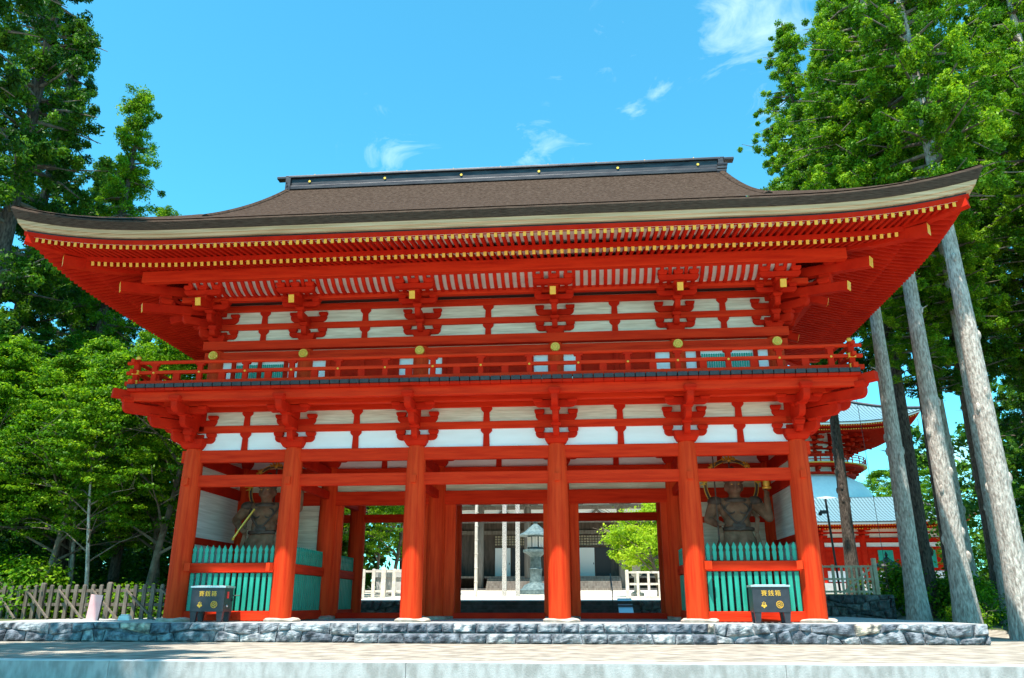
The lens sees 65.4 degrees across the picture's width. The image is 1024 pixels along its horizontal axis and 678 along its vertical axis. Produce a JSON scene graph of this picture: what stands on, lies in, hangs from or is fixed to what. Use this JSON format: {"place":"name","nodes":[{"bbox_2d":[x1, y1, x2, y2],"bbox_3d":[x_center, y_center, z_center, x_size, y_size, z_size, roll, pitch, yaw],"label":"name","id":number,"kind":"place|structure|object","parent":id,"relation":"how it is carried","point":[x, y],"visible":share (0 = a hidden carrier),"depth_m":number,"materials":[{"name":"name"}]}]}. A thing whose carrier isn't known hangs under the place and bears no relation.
{"place":"outdoors","nodes":[
{"label":"outdoors","id":0,"kind":"place"},
{"bbox_2d":[0,0,1022,580],"label":"sky","id":1,"kind":"structure","parent":0,"point":[249,94],"materials":[{"name":"blue"}]},
{"bbox_2d":[0,586,1023,663],"bbox_3d":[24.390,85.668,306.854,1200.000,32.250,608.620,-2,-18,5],"label":"ground","id":2,"kind":"structure","parent":0,"point":[1002,648],"depth_m":17.31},
{"bbox_2d":[0,537,62,614],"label":"bush","id":3,"kind":"object","parent":2,"relation":"on","point":[3,557],"visible":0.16,"depth_m":31.50,"materials":[{"name":"green plant"}]},
{"bbox_2d":[0,364,65,524],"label":"maple tree","id":4,"kind":"object","parent":2,"relation":"on","point":[26,464],"visible":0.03,"depth_m":36.36,"materials":[{"name":"green plant"}]},
{"bbox_2d":[0,333,66,529],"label":"maple tree","id":5,"kind":"object","parent":2,"relation":"on","point":[18,345],"visible":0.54,"depth_m":33.25,"materials":[{"name":"green plant"}]},
{"bbox_2d":[0,341,92,534],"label":"maple tree","id":6,"kind":"object","parent":2,"relation":"on","point":[25,481],"visible":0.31,"depth_m":32.73,"materials":[{"name":"green plant"}]},
{"bbox_2d":[0,548,100,618],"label":"bush","id":7,"kind":"object","parent":2,"relation":"on","point":[30,576],"visible":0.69,"depth_m":29.17,"materials":[{"name":"green plant"}]},
{"bbox_2d":[0,26,102,532],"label":"cedar tree","id":8,"kind":"object","parent":2,"relation":"on","point":[25,312],"visible":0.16,"depth_m":47.98,"materials":[{"name":"green plant"}]},
{"bbox_2d":[0,0,115,531],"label":"cedar tree","id":9,"kind":"object","parent":2,"relation":"on","point":[22,274],"visible":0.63,"depth_m":40.03,"materials":[{"name":"green plant"}]},
{"bbox_2d":[0,161,123,558],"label":"cedar tree","id":10,"kind":"object","parent":2,"relation":"on","point":[58,335],"visible":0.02,"depth_m":54.25,"materials":[{"name":"green plant"}]},
{"bbox_2d":[4,168,142,555],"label":"cedar tree","id":11,"kind":"object","parent":2,"relation":"on","point":[61,325],"visible":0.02,"depth_m":48.48,"materials":[{"name":"green plant"}]},
{"bbox_2d":[0,582,165,619],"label":"wooden fence","id":12,"kind":"object","parent":2,"relation":"on","point":[106,604],"visible":0.6,"depth_m":27.25,"materials":[{"name":"brown wood"}]},
{"bbox_2d":[0,353,175,616],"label":"maple tree","id":13,"kind":"object","parent":2,"relation":"on","point":[57,369],"visible":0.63,"depth_m":31.53,"materials":[{"name":"green plant"}]},
{"bbox_2d":[19,335,158,596],"bbox_3d":[-18.663,5.707,35.104,5.902,12.152,5.607,11,-21,-30],"label":"maple tree","id":14,"kind":"object","parent":2,"relation":"on","point":[99,346],"visible":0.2,"depth_m":35.48,"materials":[{"name":"green plant"}]},
{"bbox_2d":[2,349,177,580],"bbox_3d":[-20.972,6.468,38.651,10.403,12.311,9.819,9,-20,-26],"label":"maple tree","id":15,"kind":"object","parent":2,"relation":"on","point":[70,524],"visible":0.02,"depth_m":37.27,"materials":[{"name":"green plant"}]},
{"bbox_2d":[24,351,170,617],"bbox_3d":[-15.826,5.477,30.946,5.017,10.329,4.766,-7,-20,20],"label":"maple tree","id":16,"kind":"object","parent":2,"relation":"on","point":[109,362],"visible":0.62,"depth_m":30.69,"materials":[{"name":"green plant"}]},
{"bbox_2d":[36,84,165,577],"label":"cedar tree","id":17,"kind":"object","parent":2,"relation":"on","point":[131,133],"visible":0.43,"depth_m":46.23,"materials":[{"name":"green plant"}]},
{"bbox_2d":[32,335,207,606],"bbox_3d":[-14.167,5.285,33.223,10.132,11.990,9.563,-2,-18,5],"label":"maple tree","id":18,"kind":"object","parent":2,"relation":"on","point":[163,351],"visible":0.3,"depth_m":31.71,"materials":[{"name":"green plant"}]},
{"bbox_2d":[76,577,164,617],"bbox_3d":[-13.830,9.825,28.821,3.029,2.334,3.683,-7,-20,20],"label":"bush","id":19,"kind":"object","parent":2,"relation":"on","point":[121,598],"visible":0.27,"depth_m":28.45,"materials":[{"name":"green plant"}]},
{"bbox_2d":[58,353,205,598],"bbox_3d":[-16.160,6.453,38.603,11.366,12.420,12.406,-9,-20,24],"label":"maple tree","id":20,"kind":"object","parent":2,"relation":"on","point":[156,531],"visible":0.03,"depth_m":36.43,"materials":[{"name":"green plant"}]},
{"bbox_2d":[97,204,181,585],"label":"cedar tree","id":21,"kind":"object","parent":2,"relation":"on","point":[115,555],"visible":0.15,"depth_m":37.53,"materials":[{"name":"green plant"}]},
{"bbox_2d":[142,423,180,526],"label":"maple tree","id":22,"kind":"object","parent":2,"relation":"on","point":[178,486],"depth_m":36.94,"materials":[{"name":"green plant"}]},
{"bbox_2d":[147,428,183,543],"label":"maple tree","id":23,"kind":"object","parent":2,"relation":"on","point":[171,482],"depth_m":34.59,"materials":[{"name":"green plant"}]},
{"bbox_2d":[0,495,373,615],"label":"undergrowth","id":24,"kind":"object","parent":2,"relation":"on","point":[138,573],"visible":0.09,"depth_m":41.88,"materials":[{"name":"green plant"}]},
{"bbox_2d":[341,508,347,555],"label":"cedar tree","id":25,"kind":"object","parent":2,"relation":"on","point":[345,547],"visible":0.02,"depth_m":49.95,"materials":[{"name":"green plant"}]},
{"bbox_2d":[342,506,379,540],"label":"maple tree","id":26,"kind":"object","parent":2,"relation":"on","point":[347,511],"visible":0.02,"depth_m":44.34,"materials":[{"name":"green plant"}]},
{"bbox_2d":[347,506,378,574],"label":"cedar tree","id":27,"kind":"object","parent":2,"relation":"on","point":[366,558],"visible":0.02,"depth_m":58.61,"materials":[{"name":"green plant"}]},
{"bbox_2d":[343,506,403,594],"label":"maple tree","id":28,"kind":"object","parent":2,"relation":"on","point":[391,510],"visible":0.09,"depth_m":50.50,"materials":[{"name":"green plant"}]},
{"bbox_2d":[361,601,399,612],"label":"retaining wall","id":29,"kind":"structure","parent":2,"relation":"on","point":[380,606],"depth_m":34.88,"materials":[{"name":"grey stone"}]},
{"bbox_2d":[361,567,400,598],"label":"stone fence","id":30,"kind":"object","parent":2,"relation":"on","point":[383,571],"visible":0.16,"depth_m":40.50,"materials":[{"name":"white stone"}]},
{"bbox_2d":[365,506,403,568],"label":"maple tree","id":31,"kind":"object","parent":2,"relation":"on","point":[379,556],"visible":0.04,"depth_m":60.41,"materials":[{"name":"green plant"}]},
{"bbox_2d":[375,569,401,593],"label":"stall counter","id":32,"kind":"object","parent":2,"relation":"on","point":[388,581],"visible":0.2,"depth_m":46.15,"materials":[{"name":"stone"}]},
{"bbox_2d":[474,505,478,596],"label":"post","id":33,"kind":"object","parent":2,"relation":"on","point":[476,558],"visible":0.97,"depth_m":44.15,"materials":[{"name":"white wood"}]},
{"bbox_2d":[0,616,990,644],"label":"stone platform","id":34,"kind":"structure","parent":2,"relation":"on","point":[856,631],"depth_m":20.82,"materials":[{"name":"grey stone"}]},
{"bbox_2d":[85,594,103,620],"bbox_3d":[-12.710,8.194,24.298,0.340,0.760,0.180,8,-20,-11],"label":"pink board","id":35,"kind":"object","parent":34,"relation":"on","point":[94,607],"visible":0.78,"depth_m":24.23,"materials":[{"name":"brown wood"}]},
{"bbox_2d":[118,614,131,619],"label":"white marker block","id":36,"kind":"structure","parent":34,"relation":"on","point":[125,617],"depth_m":24.54,"materials":[{"name":"white paint"}]},
{"bbox_2d":[189,586,239,621],"bbox_3d":[-8.323,7.416,22.338,1.190,0.962,0.700,-1,-18,3],"label":"donation box","id":37,"kind":"object","parent":34,"relation":"on","point":[218,600],"visible":1,"depth_m":22.10,"materials":[{"name":"black metal"}]},
{"bbox_2d":[229,463,303,610],"bbox_3d":[-7.922,6.348,25.630,2.379,5.061,1.744,-2,-18,5],"label":"guardian statue","id":38,"kind":"object","parent":34,"relation":"on","point":[263,514],"visible":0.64,"depth_m":25.44,"materials":[{"name":"brown wood"}]},
{"bbox_2d":[11,156,982,622],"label":"temple gate","id":39,"kind":"structure","parent":34,"relation":"on","point":[433,352],"depth_m":23.86,"materials":[{"name":"wood"}]},
{"bbox_2d":[230,361,288,378],"bbox_3d":[-8.024,1.355,25.250,1.840,1.300,0.130,-2,-18,5],"label":"green lattice window","id":40,"kind":"structure","parent":39,"relation":"in","point":[255,374],"depth_m":25.32,"materials":[{"name":"paint"}]},
{"bbox_2d":[325,359,399,376],"bbox_3d":[-4.706,1.265,24.976,2.360,1.300,0.140,-2,-18,5],"label":"plank door","id":41,"kind":"structure","parent":39,"relation":"in","point":[366,362],"depth_m":25.06,"materials":[{"name":"paint"}]},
{"bbox_2d":[442,355,533,378],"bbox_3d":[-0.751,1.159,24.656,2.860,1.300,0.140,-2,-18,5],"label":"plank door","id":42,"kind":"structure","parent":39,"relation":"in","point":[489,359],"depth_m":24.75,"materials":[{"name":"paint"}]},
{"bbox_2d":[581,352,654,377],"bbox_3d":[3.205,1.052,24.335,2.360,1.300,0.140,-2,-18,5],"label":"plank door","id":43,"kind":"structure","parent":39,"relation":"in","point":[645,355],"depth_m":24.42,"materials":[{"name":"paint"}]},
{"bbox_2d":[696,350,758,367],"bbox_3d":[6.523,0.965,24.071,1.840,1.300,0.130,-2,-18,5],"label":"green lattice window","id":44,"kind":"structure","parent":39,"relation":"in","point":[755,352],"depth_m":24.14,"materials":[{"name":"paint"}]},
{"bbox_2d":[856,400,889,591],"bbox_3d":[15.727,6.444,34.894,0.323,10.301,0.022,-2,-18,5],"label":"hanging wire","id":45,"kind":"object","parent":39,"relation":"hanging from","point":[872,493],"visible":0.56,"depth_m":34.76,"materials":[{"name":"grey metal"}]},
{"bbox_2d":[701,456,774,610],"bbox_3d":[6.936,5.949,24.426,2.324,5.061,1.744,-2,-18,5],"label":"guardian statue","id":46,"kind":"object","parent":34,"relation":"on","point":[734,510],"visible":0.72,"depth_m":24.30,"materials":[{"name":"brown wood"}]},
{"bbox_2d":[747,584,790,622],"bbox_3d":[6.802,6.990,21.052,1.000,0.962,0.700,-2,-18,7],"label":"donation box","id":47,"kind":"object","parent":34,"relation":"on","point":[769,597],"visible":1,"depth_m":20.80,"materials":[{"name":"black metal"}]},
{"bbox_2d":[502,505,506,595],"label":"memorial post","id":48,"kind":"object","parent":2,"relation":"on","point":[504,556],"visible":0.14,"depth_m":45.99,"materials":[{"name":"white wood"}]},
{"bbox_2d":[365,503,658,590],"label":"wooden hall","id":49,"kind":"structure","parent":2,"relation":"on","point":[598,565],"depth_m":71.61,"materials":[{"name":"wood"}]},
{"bbox_2d":[495,548,510,575],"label":"door","id":50,"kind":"structure","parent":49,"relation":"in","point":[498,551],"depth_m":72.36,"materials":[{"name":"white paint"}]},
{"bbox_2d":[494,535,523,545],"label":"lattice window","id":51,"kind":"structure","parent":49,"relation":"in","point":[497,538],"depth_m":72.91,"materials":[{"name":"brown wood"}]},
{"bbox_2d":[512,548,523,575],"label":"doorway","id":52,"kind":"structure","parent":49,"relation":"in","point":[513,549],"depth_m":72.27,"materials":[{"name":"black paint"}]},
{"bbox_2d":[580,548,594,575],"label":"door","id":53,"kind":"structure","parent":49,"relation":"in","point":[587,559],"depth_m":71.73,"materials":[{"name":"white paint"}]},
{"bbox_2d":[579,535,608,545],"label":"lattice window","id":54,"kind":"structure","parent":49,"relation":"in","point":[584,540],"depth_m":72.27,"materials":[{"name":"brown wood"}]},
{"bbox_2d":[595,548,610,575],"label":"doorway","id":55,"kind":"structure","parent":49,"relation":"in","point":[603,561],"depth_m":71.64,"materials":[{"name":"black paint"}]},
{"bbox_2d":[2,376,1023,590],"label":"woods","id":56,"kind":"object","parent":2,"relation":"on","point":[971,505],"visible":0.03,"depth_m":83.74,"materials":[{"name":"green plant"}]},
{"bbox_2d":[515,504,519,595],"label":"memorial post","id":57,"kind":"object","parent":2,"relation":"on","point":[517,538],"visible":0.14,"depth_m":45.97,"materials":[{"name":"white wood"}]},
{"bbox_2d":[520,522,543,593],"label":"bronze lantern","id":58,"kind":"object","parent":2,"relation":"on","point":[533,534],"visible":0.88,"depth_m":51.27,"materials":[{"name":"grey stone"}]},
{"bbox_2d":[461,601,640,612],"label":"stone stairs","id":59,"kind":"structure","parent":2,"relation":"on","point":[527,607],"depth_m":34.49,"materials":[{"name":"grey stone"}]},
{"bbox_2d":[610,573,612,602],"bbox_3d":[4.352,11.158,34.771,0.050,1.874,1.823,-2,-18,5],"label":"handrail","id":60,"kind":"object","parent":59,"relation":"on","point":[611,586],"visible":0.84,"depth_m":34.55,"materials":[{"name":"grey metal"}]},
{"bbox_2d":[617,598,633,612],"bbox_3d":[4.845,11.508,33.930,0.620,0.918,2.112,-2,-18,5],"label":"ramp plate","id":61,"kind":"object","parent":59,"relation":"on","point":[625,609],"visible":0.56,"depth_m":34.00,"materials":[{"name":"blue metal"}]},
{"bbox_2d":[594,503,658,595],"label":"maple tree","id":62,"kind":"object","parent":2,"relation":"on","point":[631,543],"visible":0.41,"depth_m":41.66,"materials":[{"name":"green plant"}]},
{"bbox_2d":[631,558,644,595],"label":"stone lantern","id":63,"kind":"object","parent":2,"relation":"on","point":[635,568],"visible":0.57,"depth_m":42.07,"materials":[{"name":"grey stone"}]},
{"bbox_2d":[625,570,660,598],"bbox_3d":[7.864,11.976,38.636,4.670,1.530,0.130,-2,-18,5],"label":"grey fence","id":64,"kind":"object","parent":2,"relation":"on","point":[648,583],"visible":0.41,"depth_m":38.77,"materials":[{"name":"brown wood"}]},
{"bbox_2d":[640,601,660,612],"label":"retaining wall","id":65,"kind":"structure","parent":2,"relation":"on","point":[650,606],"depth_m":33.95,"materials":[{"name":"grey stone"}]},
{"bbox_2d":[736,19,846,474],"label":"cedar tree","id":66,"kind":"object","parent":2,"relation":"on","point":[787,61],"visible":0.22,"depth_m":53.49,"materials":[{"name":"green plant"}]},
{"bbox_2d":[784,158,874,594],"bbox_3d":[15.846,1.038,40.430,6.059,23.316,5.830,-2,-18,5],"label":"cedar tree","id":67,"kind":"object","parent":2,"relation":"on","point":[849,542],"visible":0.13,"depth_m":38.41,"materials":[{"name":"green plant"}]},
{"bbox_2d":[818,499,840,590],"bbox_3d":[14.033,9.139,35.316,0.588,4.054,0.167,-2,-18,5],"label":"lamp pole","id":68,"kind":"object","parent":2,"relation":"on","point":[821,512],"visible":1,"depth_m":35.40,"materials":[{"name":"grey metal"}]},
{"bbox_2d":[777,1,936,620],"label":"cedar tree","id":69,"kind":"object","parent":2,"relation":"on","point":[917,606],"visible":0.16,"depth_m":30.13,"materials":[{"name":"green plant"}]},
{"bbox_2d":[826,595,896,618],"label":"stone wall","id":70,"kind":"structure","parent":2,"relation":"on","point":[873,606],"depth_m":32.46,"materials":[{"name":"grey stone"}]},
{"bbox_2d":[822,558,880,594],"bbox_3d":[13.399,9.967,33.301,3.630,1.550,0.160,-2,-18,5],"label":"pale fence","id":71,"kind":"object","parent":70,"relation":"on","point":[874,578],"visible":0.65,"depth_m":33.16,"materials":[{"name":"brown wood"}]},
{"bbox_2d":[774,0,983,623],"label":"cedar tree","id":72,"kind":"object","parent":2,"relation":"on","point":[965,606],"visible":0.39,"depth_m":28.99,"materials":[{"name":"green plant"}]},
{"bbox_2d":[779,3,987,617],"bbox_3d":[17.306,-3.254,36.919,9.004,30.608,9.247,-6,-19,19],"label":"cedar tree","id":73,"kind":"object","parent":2,"relation":"on","point":[926,551],"visible":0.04,"depth_m":34.80,"materials":[{"name":"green plant"}]},
{"bbox_2d":[877,551,900,570],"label":"metal lantern","id":74,"kind":"object","parent":2,"relation":"on","point":[886,557],"visible":0.4,"depth_m":45.84,"materials":[{"name":"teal metal"}]},
{"bbox_2d":[805,401,978,590],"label":"pagoda","id":75,"kind":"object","parent":2,"relation":"on","point":[862,502],"visible":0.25,"depth_m":114.03,"materials":[{"name":"red wood"}]},
{"bbox_2d":[877,550,893,567],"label":"green window","id":76,"kind":"structure","parent":75,"relation":"in","point":[890,552],"depth_m":107.82,"materials":[{"name":"teal paint"}]},
{"bbox_2d":[932,550,937,567],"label":"green window","id":77,"kind":"structure","parent":75,"relation":"in","point":[934,558],"depth_m":107.10,"materials":[{"name":"teal paint"}]},
{"bbox_2d":[860,469,923,500],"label":"round tree","id":78,"kind":"object","parent":2,"relation":"on","point":[875,475],"visible":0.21,"depth_m":156.76,"materials":[{"name":"green plant"}]},
{"bbox_2d":[768,0,1021,587],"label":"cedar tree","id":79,"kind":"object","parent":2,"relation":"on","point":[821,4],"visible":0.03,"depth_m":42.05,"materials":[{"name":"green plant"}]},
{"bbox_2d":[850,558,951,615],"bbox_3d":[16.852,10.682,33.998,4.787,3.034,3.938,-11,-21,29],"label":"bush","id":80,"kind":"object","parent":2,"relation":"on","point":[894,577],"visible":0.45,"depth_m":33.73,"materials":[{"name":"green plant"}]},
{"bbox_2d":[854,303,962,576],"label":"cedar tree","id":81,"kind":"object","parent":2,"relation":"on","point":[952,378],"visible":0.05,"depth_m":37.30,"materials":[{"name":"green plant"}]},
{"bbox_2d":[825,0,1023,639],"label":"cedar tree","id":82,"kind":"object","parent":2,"relation":"on","point":[927,124],"visible":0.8,"depth_m":26.84,"materials":[{"name":"green plant"}]},
{"bbox_2d":[899,571,950,613],"bbox_3d":[17.961,10.785,33.429,3.683,2.334,3.029,6,-19,-18],"label":"bush","id":83,"kind":"object","parent":2,"relation":"on","point":[940,589],"visible":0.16,"depth_m":32.68,"materials":[{"name":"green plant"}]},
{"bbox_2d":[868,248,986,383],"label":"cedar tree","id":84,"kind":"object","parent":2,"relation":"on","point":[892,318],"visible":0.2,"depth_m":34.39,"materials":[{"name":"green plant"}]},
{"bbox_2d":[875,455,984,551],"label":"round tree","id":85,"kind":"object","parent":2,"relation":"on","point":[926,478],"visible":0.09,"depth_m":152.33,"materials":[{"name":"green plant"}]},
{"bbox_2d":[893,68,1021,624],"bbox_3d":[18.596,-1.198,33.278,5.605,24.912,5.471,2,-18,-7],"label":"cedar tree","id":86,"kind":"object","parent":2,"relation":"on","point":[967,239],"visible":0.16,"depth_m":33.03,"materials":[{"name":"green plant"}]},
{"bbox_2d":[933,538,987,571],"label":"hillside tree","id":87,"kind":"object","parent":2,"relation":"on","point":[982,561],"visible":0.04,"depth_m":94.22,"materials":[{"name":"green plant"}]},
{"bbox_2d":[927,564,998,617],"bbox_3d":[18.327,10.447,32.280,4.051,2.567,3.332,14,-23,-37],"label":"bush","id":88,"kind":"object","parent":2,"relation":"on","point":[977,581],"visible":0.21,"depth_m":32.09,"materials":[{"name":"green plant"}]},
{"bbox_2d":[908,258,1018,594],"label":"cedar tree","id":89,"kind":"object","parent":2,"relation":"on","point":[974,476],"visible":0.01,"depth_m":43.49,"materials":[{"name":"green plant"}]},
{"bbox_2d":[906,94,1023,605],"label":"cedar tree","id":90,"kind":"object","parent":2,"relation":"on","point":[1008,344],"visible":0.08,"depth_m":37.89,"materials":[{"name":"green plant"}]},
{"bbox_2d":[933,602,999,628],"bbox_3d":[15.262,9.456,26.896,1.878,1.447,2.283,10,-21,-27],"label":"bush","id":91,"kind":"object","parent":2,"relation":"on","point":[948,619],"visible":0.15,"depth_m":26.82,"materials":[{"name":"green plant"}]},
{"bbox_2d":[940,586,1007,626],"bbox_3d":[17.246,9.999,29.541,2.424,1.867,2.946,-7,-20,20],"label":"bush","id":92,"kind":"object","parent":2,"relation":"on","point":[984,600],"visible":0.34,"depth_m":29.02,"materials":[{"name":"green plant"}]},
{"bbox_2d":[939,0,1023,374],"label":"cedar tree","id":93,"kind":"object","parent":2,"relation":"on","point":[1004,307],"visible":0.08,"depth_m":38.40,"materials":[{"name":"green plant"}]},
{"bbox_2d":[955,247,1023,542],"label":"cedar tree","id":94,"kind":"object","parent":2,"relation":"on","point":[1013,402],"visible":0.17,"depth_m":51.01,"materials":[{"name":"green plant"}]},
{"bbox_2d":[958,0,1023,256],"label":"cedar tree","id":95,"kind":"object","parent":2,"relation":"on","point":[1011,27],"visible":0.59,"depth_m":32.08,"materials":[{"name":"green plant"}]},
{"bbox_2d":[965,1,1023,280],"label":"cedar tree","id":96,"kind":"object","parent":2,"relation":"on","point":[1019,270],"visible":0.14,"depth_m":37.62,"materials":[{"name":"green plant"}]},
{"bbox_2d":[987,248,1023,472],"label":"cedar tree","id":97,"kind":"object","parent":2,"relation":"on","point":[1010,378],"visible":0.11,"depth_m":40.40,"materials":[{"name":"green plant"}]},
{"bbox_3d":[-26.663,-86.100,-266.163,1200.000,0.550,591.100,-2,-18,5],"label":"forecourt path","id":98,"kind":"structure","parent":0,"visible":0},
{"bbox_2d":[0,0,89,156],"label":"cedar tree","id":99,"kind":"object","parent":98,"relation":"on","point":[9,43],"visible":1,"depth_m":19.89,"materials":[{"name":"green plant"}]},
{"bbox_2d":[0,658,1023,677],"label":"kerb","id":100,"kind":"structure","parent":98,"relation":"on","point":[97,668],"depth_m":13.53,"materials":[{"name":"concrete"}]}
]}

